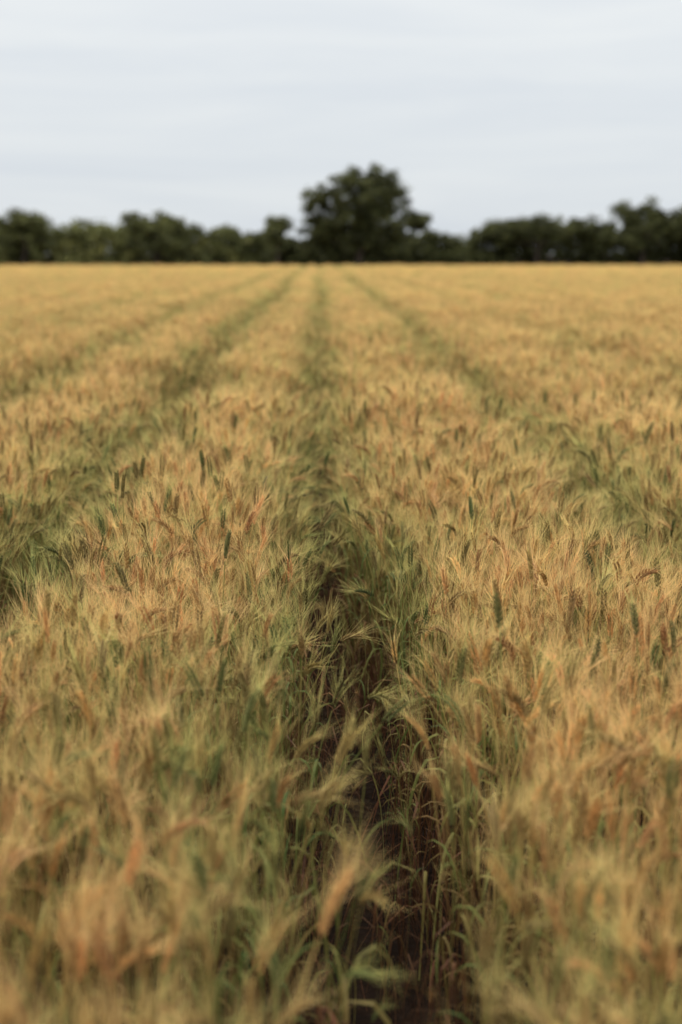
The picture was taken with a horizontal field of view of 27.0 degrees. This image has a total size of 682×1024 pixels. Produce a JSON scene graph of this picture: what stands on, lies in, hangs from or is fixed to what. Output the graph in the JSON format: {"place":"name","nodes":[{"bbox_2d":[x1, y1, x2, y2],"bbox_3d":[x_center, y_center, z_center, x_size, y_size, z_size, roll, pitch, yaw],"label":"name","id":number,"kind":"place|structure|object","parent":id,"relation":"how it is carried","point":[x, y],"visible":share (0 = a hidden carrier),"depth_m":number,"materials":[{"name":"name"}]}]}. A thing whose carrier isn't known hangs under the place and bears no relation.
{"place":"outdoors","nodes":[
{"label":"outdoors","id":0,"kind":"place"},
{"bbox_2d":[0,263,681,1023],"bbox_3d":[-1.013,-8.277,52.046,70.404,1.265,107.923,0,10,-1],"label":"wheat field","id":1,"kind":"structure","parent":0,"point":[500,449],"depth_m":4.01,"materials":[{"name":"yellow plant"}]},
{"bbox_2d":[0,255,681,1023],"bbox_3d":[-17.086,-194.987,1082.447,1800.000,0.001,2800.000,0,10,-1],"label":"ground","id":2,"kind":"structure","parent":0,"point":[366,793],"depth_m":3.84,"materials":[{"name":"soil"}]},
{"bbox_2d":[0,207,57,264],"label":"broadleaf tree","id":3,"kind":"object","parent":2,"relation":"on","point":[29,230],"visible":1,"depth_m":108.40,"materials":[{"name":"green plant"}]},
{"bbox_2d":[111,210,190,264],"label":"broadleaf tree","id":4,"kind":"object","parent":2,"relation":"on","point":[166,227],"visible":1,"depth_m":108.02,"materials":[{"name":"green plant"}]},
{"bbox_2d":[259,214,296,264],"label":"broadleaf tree","id":5,"kind":"object","parent":2,"relation":"on","point":[274,231],"visible":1,"depth_m":106.99,"materials":[{"name":"green plant"}]},
{"bbox_2d":[0,215,681,266],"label":"distant treeline","id":6,"kind":"object","parent":2,"relation":"on","point":[77,242],"visible":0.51,"depth_m":110.85,"materials":[{"name":"green plant"}]},
{"bbox_2d":[295,162,433,265],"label":"broadleaf tree","id":7,"kind":"object","parent":2,"relation":"on","point":[361,234],"visible":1,"depth_m":105.16,"materials":[{"name":"green plant"}]},
{"bbox_2d":[476,212,611,264],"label":"broadleaf tree","id":8,"kind":"object","parent":2,"relation":"on","point":[552,233],"visible":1,"depth_m":108.40,"materials":[{"name":"green plant"}]},
{"bbox_2d":[608,195,673,264],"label":"broadleaf tree","id":9,"kind":"object","parent":2,"relation":"on","point":[639,236],"visible":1,"depth_m":107.85,"materials":[{"name":"green plant"}]},
{"bbox_2d":[650,206,681,259],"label":"broadleaf tree","id":10,"kind":"object","parent":2,"relation":"on","point":[674,238],"visible":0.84,"depth_m":108.99,"materials":[{"name":"green plant"}]},
{"bbox_2d":[0,0,681,254],"label":"sky","id":11,"kind":"structure","parent":0,"point":[210,113],"materials":[{"name":"white"}]}
]}

